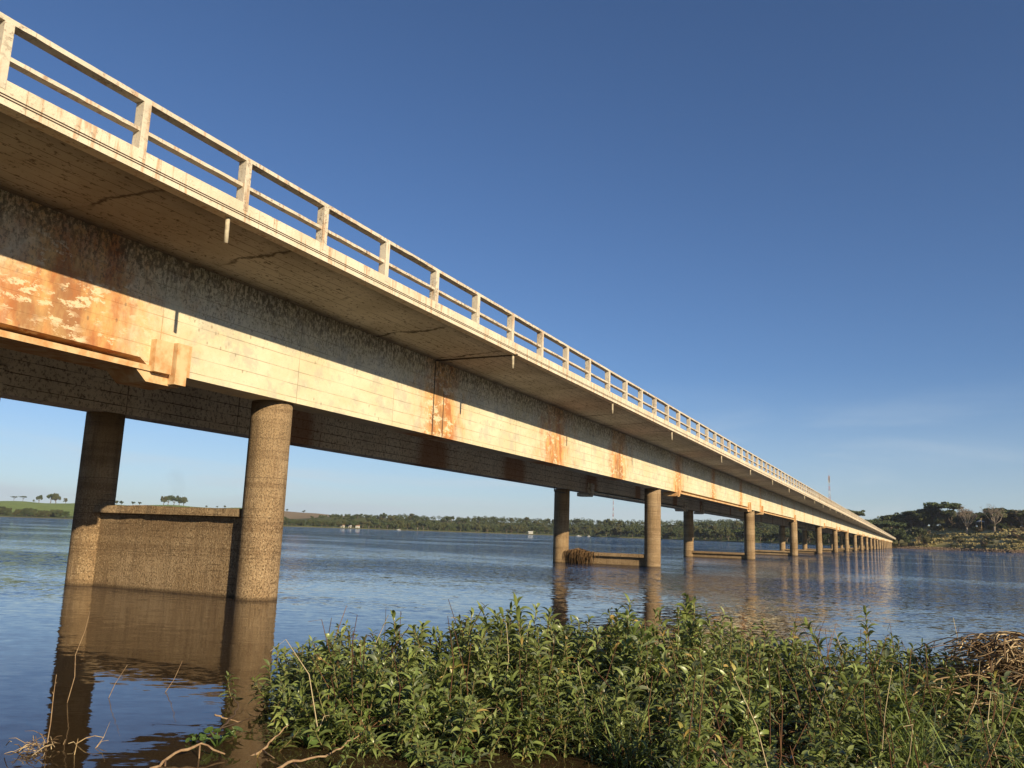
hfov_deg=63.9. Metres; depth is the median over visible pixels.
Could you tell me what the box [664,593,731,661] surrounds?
leafy plant
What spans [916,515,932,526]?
bank tree
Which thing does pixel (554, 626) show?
leafy plant
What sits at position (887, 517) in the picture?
bank tree
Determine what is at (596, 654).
leafy plant
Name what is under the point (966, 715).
leafy plant
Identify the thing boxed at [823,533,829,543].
shore tree
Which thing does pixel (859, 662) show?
leafy plant
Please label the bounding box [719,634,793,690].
leafy plant
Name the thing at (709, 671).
leafy plant
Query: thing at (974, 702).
grass tuft
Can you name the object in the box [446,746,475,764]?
water hyacinth
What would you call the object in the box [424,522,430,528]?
shore tree
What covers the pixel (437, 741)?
leafy plant
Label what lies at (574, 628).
leafy plant
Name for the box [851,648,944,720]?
leafy plant
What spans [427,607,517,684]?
leafy plant
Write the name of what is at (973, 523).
bank tree
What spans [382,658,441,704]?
leafy plant
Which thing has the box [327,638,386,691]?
leafy plant
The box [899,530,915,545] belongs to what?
bank tree
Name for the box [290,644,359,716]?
leafy plant
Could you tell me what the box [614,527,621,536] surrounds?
shore tree
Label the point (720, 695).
leafy plant
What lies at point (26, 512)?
shore bush
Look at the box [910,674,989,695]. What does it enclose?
dead branch
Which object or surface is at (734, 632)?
leafy plant
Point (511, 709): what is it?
leafy plant
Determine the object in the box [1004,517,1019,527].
bank tree
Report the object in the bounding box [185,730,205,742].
water hyacinth
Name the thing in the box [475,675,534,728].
leafy plant
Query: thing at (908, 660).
leafy plant
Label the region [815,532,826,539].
shore tree
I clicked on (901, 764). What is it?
leafy plant
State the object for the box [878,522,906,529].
shore tree
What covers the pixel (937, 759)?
grass tuft
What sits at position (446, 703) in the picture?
leafy plant
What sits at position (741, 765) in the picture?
leafy plant
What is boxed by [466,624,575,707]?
leafy plant
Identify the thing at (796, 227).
sky
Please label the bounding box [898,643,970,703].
leafy plant
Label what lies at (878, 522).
shore tree
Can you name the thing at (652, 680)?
leafy plant
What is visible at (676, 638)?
leafy plant
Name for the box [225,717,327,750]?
leafy plant
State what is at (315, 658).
leafy plant
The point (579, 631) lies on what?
leafy plant
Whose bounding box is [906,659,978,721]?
leafy plant
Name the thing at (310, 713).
leafy plant
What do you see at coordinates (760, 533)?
shore tree
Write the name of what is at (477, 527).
shore tree
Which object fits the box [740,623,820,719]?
leafy plant
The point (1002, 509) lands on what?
bank tree
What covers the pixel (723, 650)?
leafy plant
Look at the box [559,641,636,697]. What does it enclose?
leafy plant
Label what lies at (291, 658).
leafy plant
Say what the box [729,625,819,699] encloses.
leafy plant
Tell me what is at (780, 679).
leafy plant
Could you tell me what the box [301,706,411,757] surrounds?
leafy plant
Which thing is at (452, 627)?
leafy plant
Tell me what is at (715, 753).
dead branch
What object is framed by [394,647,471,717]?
leafy plant
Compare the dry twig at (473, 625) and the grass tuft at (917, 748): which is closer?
the grass tuft at (917, 748)
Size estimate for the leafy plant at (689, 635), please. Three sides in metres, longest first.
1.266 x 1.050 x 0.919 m
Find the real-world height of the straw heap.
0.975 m
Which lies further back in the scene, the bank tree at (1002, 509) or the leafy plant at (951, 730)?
the bank tree at (1002, 509)
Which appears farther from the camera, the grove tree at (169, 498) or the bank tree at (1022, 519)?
the grove tree at (169, 498)
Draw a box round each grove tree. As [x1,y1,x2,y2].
[160,496,167,504]
[166,495,172,502]
[171,496,177,502]
[176,495,182,502]
[178,497,187,505]
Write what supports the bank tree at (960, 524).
on the ground at (15, 505)
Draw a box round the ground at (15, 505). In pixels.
[0,501,1023,740]
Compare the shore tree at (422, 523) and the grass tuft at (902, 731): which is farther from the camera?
the shore tree at (422, 523)
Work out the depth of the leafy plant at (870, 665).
8.67 m
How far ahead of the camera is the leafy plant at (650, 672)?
8.00 m
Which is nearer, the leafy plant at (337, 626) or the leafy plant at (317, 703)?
the leafy plant at (317, 703)
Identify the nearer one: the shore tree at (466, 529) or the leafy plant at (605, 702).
the leafy plant at (605, 702)
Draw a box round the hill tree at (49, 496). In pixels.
[46,494,54,502]
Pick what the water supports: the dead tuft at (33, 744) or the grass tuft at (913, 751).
the dead tuft at (33, 744)
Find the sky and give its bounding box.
[0,0,1023,525]
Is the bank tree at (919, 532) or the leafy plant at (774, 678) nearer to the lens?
the leafy plant at (774, 678)
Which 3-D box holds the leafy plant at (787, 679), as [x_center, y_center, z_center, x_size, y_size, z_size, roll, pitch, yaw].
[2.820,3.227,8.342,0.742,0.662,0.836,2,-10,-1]
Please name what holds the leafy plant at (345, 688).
on the ground at (15, 505)
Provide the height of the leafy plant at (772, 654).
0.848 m
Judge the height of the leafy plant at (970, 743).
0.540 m
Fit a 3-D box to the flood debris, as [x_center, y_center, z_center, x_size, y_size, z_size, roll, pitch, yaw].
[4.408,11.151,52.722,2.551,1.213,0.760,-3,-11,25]
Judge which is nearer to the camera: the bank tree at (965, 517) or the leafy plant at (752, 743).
the leafy plant at (752, 743)
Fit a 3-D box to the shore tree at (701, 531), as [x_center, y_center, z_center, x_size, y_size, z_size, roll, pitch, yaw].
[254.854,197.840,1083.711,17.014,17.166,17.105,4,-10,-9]
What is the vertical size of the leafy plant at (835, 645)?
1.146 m
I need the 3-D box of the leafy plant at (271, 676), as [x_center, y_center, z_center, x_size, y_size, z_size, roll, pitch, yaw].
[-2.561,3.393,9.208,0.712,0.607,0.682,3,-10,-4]
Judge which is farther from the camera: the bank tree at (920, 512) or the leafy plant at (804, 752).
the bank tree at (920, 512)
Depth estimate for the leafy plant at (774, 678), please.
8.11 m
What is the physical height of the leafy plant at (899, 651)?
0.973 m
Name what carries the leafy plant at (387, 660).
on the ground at (15, 505)
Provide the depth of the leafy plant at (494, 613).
9.42 m
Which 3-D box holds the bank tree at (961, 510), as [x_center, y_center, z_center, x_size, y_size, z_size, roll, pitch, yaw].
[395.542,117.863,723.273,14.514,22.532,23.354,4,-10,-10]
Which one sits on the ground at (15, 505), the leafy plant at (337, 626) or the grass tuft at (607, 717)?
the grass tuft at (607, 717)
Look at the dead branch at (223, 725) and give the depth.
7.39 m
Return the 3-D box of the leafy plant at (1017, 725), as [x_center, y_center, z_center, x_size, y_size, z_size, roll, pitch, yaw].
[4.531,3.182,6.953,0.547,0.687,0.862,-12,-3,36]
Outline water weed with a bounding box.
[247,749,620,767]
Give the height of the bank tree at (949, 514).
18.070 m
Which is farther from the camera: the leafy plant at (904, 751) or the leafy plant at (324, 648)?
the leafy plant at (324, 648)
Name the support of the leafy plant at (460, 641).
on the ground at (15, 505)
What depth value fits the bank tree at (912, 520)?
772.88 m
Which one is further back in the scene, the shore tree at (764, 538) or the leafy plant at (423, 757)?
the shore tree at (764, 538)
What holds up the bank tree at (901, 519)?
on the ground at (15, 505)
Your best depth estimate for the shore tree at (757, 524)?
1167.74 m
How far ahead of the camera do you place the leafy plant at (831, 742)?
6.58 m
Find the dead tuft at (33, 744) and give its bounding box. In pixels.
[4,730,75,756]
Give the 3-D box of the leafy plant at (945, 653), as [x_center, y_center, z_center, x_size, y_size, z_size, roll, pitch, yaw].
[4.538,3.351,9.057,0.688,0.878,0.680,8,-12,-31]
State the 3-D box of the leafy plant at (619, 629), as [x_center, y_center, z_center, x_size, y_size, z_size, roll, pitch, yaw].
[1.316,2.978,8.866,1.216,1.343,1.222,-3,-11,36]
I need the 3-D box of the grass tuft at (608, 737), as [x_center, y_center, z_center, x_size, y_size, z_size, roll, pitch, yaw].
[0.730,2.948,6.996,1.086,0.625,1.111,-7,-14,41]
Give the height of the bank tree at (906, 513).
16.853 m
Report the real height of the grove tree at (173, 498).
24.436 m
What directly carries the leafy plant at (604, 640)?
on the ground at (15, 505)
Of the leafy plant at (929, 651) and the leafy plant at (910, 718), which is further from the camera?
the leafy plant at (929, 651)
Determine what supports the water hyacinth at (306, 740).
on the water
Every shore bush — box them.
[11,510,20,515]
[22,510,29,515]
[40,510,49,516]
[52,511,59,516]
[61,511,69,516]
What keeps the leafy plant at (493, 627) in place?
on the ground at (15, 505)
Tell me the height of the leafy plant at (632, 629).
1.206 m
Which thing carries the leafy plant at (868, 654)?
on the ground at (15, 505)
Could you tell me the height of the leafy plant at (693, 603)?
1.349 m
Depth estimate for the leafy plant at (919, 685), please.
7.94 m
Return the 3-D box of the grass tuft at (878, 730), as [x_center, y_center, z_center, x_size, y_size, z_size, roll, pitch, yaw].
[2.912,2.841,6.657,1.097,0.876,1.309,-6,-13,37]
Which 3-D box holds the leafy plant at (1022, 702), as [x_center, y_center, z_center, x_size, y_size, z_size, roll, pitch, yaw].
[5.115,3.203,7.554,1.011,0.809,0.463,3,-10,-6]
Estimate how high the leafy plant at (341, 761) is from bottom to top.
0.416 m
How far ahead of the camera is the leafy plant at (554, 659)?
7.80 m
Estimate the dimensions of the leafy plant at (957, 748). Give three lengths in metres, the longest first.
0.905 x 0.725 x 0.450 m
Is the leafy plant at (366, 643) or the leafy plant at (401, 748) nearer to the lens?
the leafy plant at (401, 748)
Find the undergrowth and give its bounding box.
[271,597,1023,767]
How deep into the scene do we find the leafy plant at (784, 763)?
6.11 m
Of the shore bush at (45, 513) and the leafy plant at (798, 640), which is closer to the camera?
the leafy plant at (798, 640)
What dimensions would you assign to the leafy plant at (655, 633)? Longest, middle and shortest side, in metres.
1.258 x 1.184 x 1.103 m
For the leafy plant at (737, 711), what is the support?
on the ground at (15, 505)
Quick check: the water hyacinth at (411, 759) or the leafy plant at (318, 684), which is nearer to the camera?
the water hyacinth at (411, 759)
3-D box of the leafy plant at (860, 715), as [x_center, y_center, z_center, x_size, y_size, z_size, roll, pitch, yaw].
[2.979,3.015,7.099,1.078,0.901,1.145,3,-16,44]
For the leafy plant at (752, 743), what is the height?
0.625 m
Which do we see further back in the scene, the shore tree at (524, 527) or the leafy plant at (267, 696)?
the shore tree at (524, 527)
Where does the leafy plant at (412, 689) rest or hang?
on the ground at (15, 505)
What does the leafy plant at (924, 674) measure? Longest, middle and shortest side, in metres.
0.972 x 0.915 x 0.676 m
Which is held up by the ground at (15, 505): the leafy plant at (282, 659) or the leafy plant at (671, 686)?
the leafy plant at (671, 686)
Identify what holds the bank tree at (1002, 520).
on the ground at (15, 505)
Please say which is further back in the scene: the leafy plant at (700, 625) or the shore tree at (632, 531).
the shore tree at (632, 531)
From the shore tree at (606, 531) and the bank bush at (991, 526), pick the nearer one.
the bank bush at (991, 526)
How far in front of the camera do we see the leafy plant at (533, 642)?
8.14 m
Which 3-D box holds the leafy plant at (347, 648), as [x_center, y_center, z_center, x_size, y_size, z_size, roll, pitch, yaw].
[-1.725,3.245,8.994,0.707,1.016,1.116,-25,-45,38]
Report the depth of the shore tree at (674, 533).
1169.04 m
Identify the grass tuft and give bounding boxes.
[342,687,434,737]
[425,665,506,721]
[449,674,507,717]
[464,669,548,723]
[540,691,665,754]
[552,673,666,743]
[572,662,724,767]
[707,698,792,745]
[818,689,931,764]
[839,694,955,767]
[849,666,1002,767]
[856,668,981,767]
[858,689,1023,767]
[866,743,984,767]
[890,645,999,723]
[926,673,986,726]
[945,689,1023,764]
[946,697,1023,767]
[985,725,1023,751]
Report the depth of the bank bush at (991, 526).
671.23 m
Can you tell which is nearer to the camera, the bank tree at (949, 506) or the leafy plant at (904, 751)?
the leafy plant at (904, 751)
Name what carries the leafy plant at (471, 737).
on the ground at (15, 505)
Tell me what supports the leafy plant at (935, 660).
on the ground at (15, 505)
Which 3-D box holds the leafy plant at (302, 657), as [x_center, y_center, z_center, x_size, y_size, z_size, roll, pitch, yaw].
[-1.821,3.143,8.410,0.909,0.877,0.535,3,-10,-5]
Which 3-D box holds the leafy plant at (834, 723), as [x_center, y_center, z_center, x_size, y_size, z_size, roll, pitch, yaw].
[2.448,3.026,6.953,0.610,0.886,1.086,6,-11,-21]
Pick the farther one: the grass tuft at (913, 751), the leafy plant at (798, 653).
the leafy plant at (798, 653)
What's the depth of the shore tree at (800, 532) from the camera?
882.44 m
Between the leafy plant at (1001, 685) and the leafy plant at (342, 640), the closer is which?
the leafy plant at (1001, 685)
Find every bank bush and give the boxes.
[931,525,942,530]
[986,524,997,530]
[996,523,1007,528]
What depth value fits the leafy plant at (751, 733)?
6.38 m
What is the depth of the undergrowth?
6.96 m
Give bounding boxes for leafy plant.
[215,669,298,707]
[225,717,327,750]
[248,663,307,707]
[252,658,307,690]
[255,639,326,697]
[263,647,312,681]
[263,672,373,736]
[265,674,329,734]
[267,656,320,692]
[272,646,307,682]
[278,631,371,701]
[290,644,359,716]
[290,651,383,735]
[292,693,325,721]
[296,643,356,700]
[301,619,371,657]
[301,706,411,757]
[302,652,385,707]
[304,673,374,745]
[305,655,368,704]
[306,623,355,673]
[307,625,388,686]
[317,654,432,747]
[319,651,388,710]
[320,633,406,685]
[324,634,379,684]
[324,644,362,697]
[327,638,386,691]
[330,654,393,725]
[331,656,413,731]
[331,735,360,767]
[343,682,422,734]
[346,620,448,692]
[347,640,417,696]
[348,628,420,658]
[348,667,439,755]
[354,679,390,729]
[365,646,419,685]
[365,702,422,757]
[369,623,407,665]
[371,640,421,687]
[372,648,427,699]
[375,686,456,736]
[380,610,412,666]
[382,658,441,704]
[383,683,455,745]
[388,652,458,698]
[392,646,465,712]
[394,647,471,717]
[401,689,515,759]
[402,624,447,692]
[404,701,457,754]
[405,734,494,767]
[406,630,486,696]
[411,620,473,675]
[417,639,474,701]
[419,650,503,704]
[419,686,479,752]
[424,620,501,679]
[426,659,478,715]
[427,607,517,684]
[428,679,509,750]
[429,613,515,659]
[436,624,487,659]
[441,620,515,671]
[442,660,476,708]
[451,607,528,694]
[454,655,528,733]
[457,699,498,742]
[461,592,541,688]
[462,667,487,708]
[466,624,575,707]
[466,662,513,722]
[471,700,568,763]
[472,634,558,708]
[475,600,545,668]
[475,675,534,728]
[484,647,583,740]
[486,620,527,666]
[487,644,557,727]
[491,705,535,757]
[492,650,596,728]
[501,619,569,663]
[502,609,562,691]
[503,664,591,739]
[509,708,540,762]
[511,603,577,668]
[517,623,593,681]
[519,607,600,694]
[522,615,643,705]
[523,686,601,757]
[535,623,615,687]
[535,648,610,705]
[540,614,601,672]
[540,630,616,704]
[541,703,601,753]
[551,684,625,761]
[556,616,639,677]
[556,624,599,686]
[558,619,623,700]
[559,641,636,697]
[562,626,652,727]
[565,628,672,722]
[568,681,650,742]
[584,634,688,721]
[588,685,649,737]
[594,652,725,764]
[594,667,711,765]
[596,606,711,676]
[596,749,669,767]
[600,618,681,692]
[602,593,702,679]
[602,606,626,668]
[605,608,669,699]
[608,702,712,763]
[611,634,697,734]
[614,648,711,723]
[618,654,678,715]
[620,716,726,766]
[629,726,742,767]
[639,709,719,767]
[641,692,680,749]
[641,712,739,767]
[643,606,730,696]
[643,650,746,742]
[648,647,742,704]
[661,615,767,713]
[662,604,730,693]
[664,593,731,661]
[666,660,792,756]
[666,750,720,767]
[670,616,716,705]
[675,596,708,655]
[676,622,752,713]
[677,743,787,767]
[687,606,778,684]
[687,617,769,656]
[687,672,773,754]
[698,635,785,705]
[701,753,788,765]
[702,714,778,767]
[703,684,790,743]
[707,651,777,723]
[707,659,808,734]
[708,618,779,687]
[712,645,780,693]
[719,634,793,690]
[728,631,793,682]
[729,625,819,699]
[731,617,837,700]
[732,720,763,767]
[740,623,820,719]
[742,693,854,767]
[746,621,845,688]
[747,652,797,723]
[752,671,836,719]
[759,757,793,767]
[760,665,786,702]
[761,639,821,702]
[776,623,896,715]
[783,637,855,711]
[783,699,899,767]
[785,630,902,690]
[785,653,868,733]
[787,745,861,767]
[791,750,821,767]
[793,667,924,766]
[798,675,892,762]
[800,729,882,767]
[801,669,883,767]
[802,632,904,692]
[802,758,898,767]
[812,661,911,722]
[816,715,896,767]
[820,701,894,754]
[823,654,903,717]
[825,729,925,767]
[834,648,908,730]
[835,666,918,738]
[846,684,930,750]
[847,645,904,688]
[848,638,907,681]
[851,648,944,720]
[852,719,942,767]
[856,605,877,664]
[860,651,903,672]
[861,763,953,767]
[867,654,937,712]
[872,636,933,673]
[872,708,945,740]
[878,738,909,767]
[879,733,938,760]
[879,760,914,767]
[881,635,943,684]
[886,710,1004,765]
[886,716,999,767]
[887,737,946,767]
[888,642,953,685]
[888,667,976,735]
[896,701,957,745]
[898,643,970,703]
[899,648,957,705]
[900,667,963,719]
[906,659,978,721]
[906,660,992,726]
[907,718,1023,765]
[909,684,1023,757]
[910,652,956,691]
[911,652,982,721]
[911,699,991,740]
[933,743,983,767]
[936,690,1009,752]
[938,756,961,767]
[939,739,1007,767]
[940,655,1019,718]
[949,684,1023,750]
[955,725,1023,766]
[965,731,1019,764]
[966,748,1023,767]
[979,742,1022,767]
[980,670,1023,748]
[994,685,1023,738]
[995,741,1023,767]
[1011,714,1023,756]
[1013,690,1023,724]
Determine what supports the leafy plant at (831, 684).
on the ground at (15, 505)
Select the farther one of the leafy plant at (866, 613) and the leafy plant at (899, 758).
the leafy plant at (866, 613)
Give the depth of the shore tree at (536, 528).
1459.32 m
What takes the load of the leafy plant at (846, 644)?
on the ground at (15, 505)
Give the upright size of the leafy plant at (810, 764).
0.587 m
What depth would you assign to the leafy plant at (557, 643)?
8.86 m
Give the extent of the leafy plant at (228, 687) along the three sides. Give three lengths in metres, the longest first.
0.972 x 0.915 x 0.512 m
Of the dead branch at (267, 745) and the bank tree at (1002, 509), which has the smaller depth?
the dead branch at (267, 745)
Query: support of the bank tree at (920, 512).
on the ground at (15, 505)
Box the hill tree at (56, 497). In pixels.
[52,493,60,502]
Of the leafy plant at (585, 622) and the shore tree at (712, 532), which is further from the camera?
the shore tree at (712, 532)
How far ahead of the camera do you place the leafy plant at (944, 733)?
6.54 m
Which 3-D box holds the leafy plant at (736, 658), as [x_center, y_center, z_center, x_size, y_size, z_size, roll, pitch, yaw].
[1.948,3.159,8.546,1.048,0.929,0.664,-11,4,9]
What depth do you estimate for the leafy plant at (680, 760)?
5.74 m
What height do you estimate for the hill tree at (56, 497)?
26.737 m
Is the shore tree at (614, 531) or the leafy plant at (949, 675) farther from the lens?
the shore tree at (614, 531)
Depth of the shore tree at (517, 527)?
1462.31 m
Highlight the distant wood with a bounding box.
[310,514,901,543]
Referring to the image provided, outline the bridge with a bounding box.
[0,12,895,600]
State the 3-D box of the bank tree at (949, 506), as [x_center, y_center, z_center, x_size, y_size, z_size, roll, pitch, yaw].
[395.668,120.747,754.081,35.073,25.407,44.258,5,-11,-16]
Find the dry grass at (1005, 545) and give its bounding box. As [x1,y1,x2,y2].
[912,526,1023,549]
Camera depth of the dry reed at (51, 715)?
6.51 m
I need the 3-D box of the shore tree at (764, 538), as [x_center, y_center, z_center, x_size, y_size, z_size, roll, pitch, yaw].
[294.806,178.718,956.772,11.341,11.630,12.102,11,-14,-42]
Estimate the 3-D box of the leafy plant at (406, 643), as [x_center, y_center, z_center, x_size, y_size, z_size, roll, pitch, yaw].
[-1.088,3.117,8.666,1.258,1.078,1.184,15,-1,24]
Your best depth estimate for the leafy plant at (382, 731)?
7.45 m
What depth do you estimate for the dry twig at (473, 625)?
8.68 m
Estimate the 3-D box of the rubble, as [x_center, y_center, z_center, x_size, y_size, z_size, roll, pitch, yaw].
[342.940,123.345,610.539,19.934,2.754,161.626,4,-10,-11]
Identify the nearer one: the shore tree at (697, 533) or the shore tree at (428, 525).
the shore tree at (697, 533)
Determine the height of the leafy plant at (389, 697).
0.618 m
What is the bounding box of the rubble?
[897,546,1023,552]
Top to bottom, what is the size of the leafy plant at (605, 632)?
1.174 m
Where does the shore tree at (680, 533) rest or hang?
on the ground at (15, 505)
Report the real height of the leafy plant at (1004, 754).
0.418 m
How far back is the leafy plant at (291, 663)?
9.42 m
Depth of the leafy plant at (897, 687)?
7.67 m
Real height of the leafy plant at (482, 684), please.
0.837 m
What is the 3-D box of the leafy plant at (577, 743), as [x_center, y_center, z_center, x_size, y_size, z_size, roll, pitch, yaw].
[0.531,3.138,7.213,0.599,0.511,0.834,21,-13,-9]
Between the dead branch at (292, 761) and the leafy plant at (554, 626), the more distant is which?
the leafy plant at (554, 626)
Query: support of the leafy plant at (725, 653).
on the ground at (15, 505)
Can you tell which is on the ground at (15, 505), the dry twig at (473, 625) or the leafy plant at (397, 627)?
the leafy plant at (397, 627)
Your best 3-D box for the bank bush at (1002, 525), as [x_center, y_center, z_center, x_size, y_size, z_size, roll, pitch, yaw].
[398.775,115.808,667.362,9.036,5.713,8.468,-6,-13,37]
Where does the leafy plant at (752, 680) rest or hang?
on the ground at (15, 505)
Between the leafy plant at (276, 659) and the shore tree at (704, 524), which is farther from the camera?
the shore tree at (704, 524)
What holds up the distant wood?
on the ground at (15, 505)
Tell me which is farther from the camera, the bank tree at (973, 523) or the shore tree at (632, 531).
the shore tree at (632, 531)
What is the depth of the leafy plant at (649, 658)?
7.74 m
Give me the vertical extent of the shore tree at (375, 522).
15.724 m
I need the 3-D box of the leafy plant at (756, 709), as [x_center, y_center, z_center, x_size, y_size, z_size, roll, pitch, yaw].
[1.845,2.986,7.194,1.171,1.059,0.938,23,13,-16]
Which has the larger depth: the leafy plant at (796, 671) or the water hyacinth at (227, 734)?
the leafy plant at (796, 671)
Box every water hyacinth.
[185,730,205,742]
[199,726,242,745]
[290,725,326,746]
[399,746,423,762]
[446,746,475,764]
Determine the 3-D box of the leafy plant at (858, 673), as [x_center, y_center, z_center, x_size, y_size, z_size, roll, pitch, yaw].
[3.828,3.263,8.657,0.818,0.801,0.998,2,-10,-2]
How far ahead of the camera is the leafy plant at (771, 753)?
6.01 m
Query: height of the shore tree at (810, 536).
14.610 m
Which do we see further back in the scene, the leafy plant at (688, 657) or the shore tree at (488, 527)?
the shore tree at (488, 527)
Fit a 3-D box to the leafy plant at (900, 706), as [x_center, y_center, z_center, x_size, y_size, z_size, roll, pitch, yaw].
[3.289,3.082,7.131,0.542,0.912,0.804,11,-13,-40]
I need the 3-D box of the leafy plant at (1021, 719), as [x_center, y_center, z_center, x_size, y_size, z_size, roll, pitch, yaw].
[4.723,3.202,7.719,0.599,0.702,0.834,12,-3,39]
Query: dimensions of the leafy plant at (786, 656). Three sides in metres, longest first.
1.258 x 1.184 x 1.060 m
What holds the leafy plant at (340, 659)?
on the ground at (15, 505)
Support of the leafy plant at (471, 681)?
on the ground at (15, 505)
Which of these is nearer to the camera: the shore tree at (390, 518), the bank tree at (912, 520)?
the bank tree at (912, 520)
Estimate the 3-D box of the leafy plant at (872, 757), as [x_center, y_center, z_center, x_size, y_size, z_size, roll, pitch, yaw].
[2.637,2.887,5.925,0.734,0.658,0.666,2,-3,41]
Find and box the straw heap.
[905,631,1023,757]
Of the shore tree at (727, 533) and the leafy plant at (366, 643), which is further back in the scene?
the shore tree at (727, 533)
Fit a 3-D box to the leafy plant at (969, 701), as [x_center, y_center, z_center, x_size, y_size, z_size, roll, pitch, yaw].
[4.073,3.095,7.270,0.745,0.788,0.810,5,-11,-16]
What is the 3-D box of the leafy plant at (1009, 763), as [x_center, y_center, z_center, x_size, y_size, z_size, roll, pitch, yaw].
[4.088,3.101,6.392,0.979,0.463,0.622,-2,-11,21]
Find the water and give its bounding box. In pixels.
[0,517,1023,767]
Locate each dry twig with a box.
[76,725,108,746]
[465,603,484,650]
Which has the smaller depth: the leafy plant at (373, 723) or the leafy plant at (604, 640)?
the leafy plant at (373, 723)
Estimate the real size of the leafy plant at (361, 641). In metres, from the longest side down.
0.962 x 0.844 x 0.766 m
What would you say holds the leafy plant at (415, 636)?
on the ground at (15, 505)
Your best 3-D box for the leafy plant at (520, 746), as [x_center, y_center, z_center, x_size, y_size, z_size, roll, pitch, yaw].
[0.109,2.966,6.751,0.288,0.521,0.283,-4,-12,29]
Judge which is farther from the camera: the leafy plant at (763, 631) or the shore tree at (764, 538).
the shore tree at (764, 538)
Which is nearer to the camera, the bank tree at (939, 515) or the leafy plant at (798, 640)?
the leafy plant at (798, 640)
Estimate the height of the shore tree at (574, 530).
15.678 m
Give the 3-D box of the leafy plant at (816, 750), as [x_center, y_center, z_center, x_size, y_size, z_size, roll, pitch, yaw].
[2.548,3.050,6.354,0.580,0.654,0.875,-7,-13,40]
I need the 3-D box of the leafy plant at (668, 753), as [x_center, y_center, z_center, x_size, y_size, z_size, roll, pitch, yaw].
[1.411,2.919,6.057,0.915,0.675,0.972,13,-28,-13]
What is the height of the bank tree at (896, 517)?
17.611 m
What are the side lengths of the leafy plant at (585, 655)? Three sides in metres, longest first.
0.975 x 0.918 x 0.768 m
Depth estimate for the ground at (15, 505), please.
1362.37 m
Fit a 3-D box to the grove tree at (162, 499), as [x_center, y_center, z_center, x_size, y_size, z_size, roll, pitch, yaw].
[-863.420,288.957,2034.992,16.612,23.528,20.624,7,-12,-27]
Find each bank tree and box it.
[852,511,864,515]
[866,518,876,524]
[879,515,892,528]
[889,527,904,545]
[890,514,908,521]
[894,510,917,526]
[896,517,909,528]
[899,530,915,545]
[904,515,917,527]
[910,509,930,526]
[911,527,927,543]
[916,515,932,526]
[921,536,934,545]
[922,507,940,524]
[923,501,963,524]
[932,517,947,526]
[935,511,955,524]
[940,509,956,523]
[952,505,968,520]
[955,514,966,529]
[958,509,980,533]
[963,513,981,526]
[976,508,991,525]
[979,504,1007,531]
[989,508,1009,521]
[992,512,1008,525]
[996,509,1019,525]
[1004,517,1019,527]
[1010,510,1023,526]
[1012,510,1023,516]
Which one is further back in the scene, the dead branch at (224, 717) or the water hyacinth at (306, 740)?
the dead branch at (224, 717)
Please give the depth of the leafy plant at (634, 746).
6.92 m
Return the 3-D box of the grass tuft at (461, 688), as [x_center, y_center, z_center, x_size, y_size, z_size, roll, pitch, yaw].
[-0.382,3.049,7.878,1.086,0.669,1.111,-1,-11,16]
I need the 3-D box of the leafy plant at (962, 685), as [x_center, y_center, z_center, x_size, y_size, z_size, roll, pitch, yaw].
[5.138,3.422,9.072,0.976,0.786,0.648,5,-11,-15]
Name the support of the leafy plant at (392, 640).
on the ground at (15, 505)
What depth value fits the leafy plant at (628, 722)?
6.84 m
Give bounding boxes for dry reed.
[46,675,56,749]
[67,613,89,702]
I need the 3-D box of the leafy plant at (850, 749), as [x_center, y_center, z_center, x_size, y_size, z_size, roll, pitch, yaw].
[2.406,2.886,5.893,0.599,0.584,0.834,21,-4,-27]
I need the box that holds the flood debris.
[562,548,598,564]
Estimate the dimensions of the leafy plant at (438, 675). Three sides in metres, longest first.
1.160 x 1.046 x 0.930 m
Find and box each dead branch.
[149,742,224,767]
[206,696,249,735]
[214,714,239,721]
[251,725,288,757]
[277,731,363,767]
[710,748,731,767]
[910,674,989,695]
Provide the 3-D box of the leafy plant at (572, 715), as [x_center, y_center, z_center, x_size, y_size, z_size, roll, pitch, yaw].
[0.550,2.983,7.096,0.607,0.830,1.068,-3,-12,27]
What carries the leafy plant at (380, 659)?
on the ground at (15, 505)
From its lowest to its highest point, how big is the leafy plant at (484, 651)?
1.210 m
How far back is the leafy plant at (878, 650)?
9.64 m
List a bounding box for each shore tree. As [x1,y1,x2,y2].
[372,520,379,527]
[387,515,394,521]
[395,520,404,527]
[419,520,426,529]
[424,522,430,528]
[463,524,470,531]
[475,524,482,531]
[483,524,491,531]
[508,525,514,532]
[514,525,522,531]
[520,525,528,532]
[532,526,540,533]
[570,527,578,534]
[603,527,609,535]
[612,527,620,536]
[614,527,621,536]
[622,527,630,536]
[628,529,635,536]
[662,531,669,537]
[672,530,677,538]
[677,530,682,538]
[694,529,701,539]
[698,527,706,539]
[701,522,710,527]
[703,529,715,539]
[707,529,719,539]
[716,530,723,539]
[722,529,734,539]
[731,529,741,540]
[755,522,761,527]
[755,530,768,541]
[759,532,768,541]
[768,532,774,541]
[797,529,807,542]
[807,531,815,542]
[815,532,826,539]
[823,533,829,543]
[873,520,909,528]
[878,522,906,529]
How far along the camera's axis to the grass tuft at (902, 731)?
6.66 m
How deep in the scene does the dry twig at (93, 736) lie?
6.67 m
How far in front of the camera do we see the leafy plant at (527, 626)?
9.90 m
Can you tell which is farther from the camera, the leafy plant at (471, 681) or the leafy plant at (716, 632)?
the leafy plant at (716, 632)

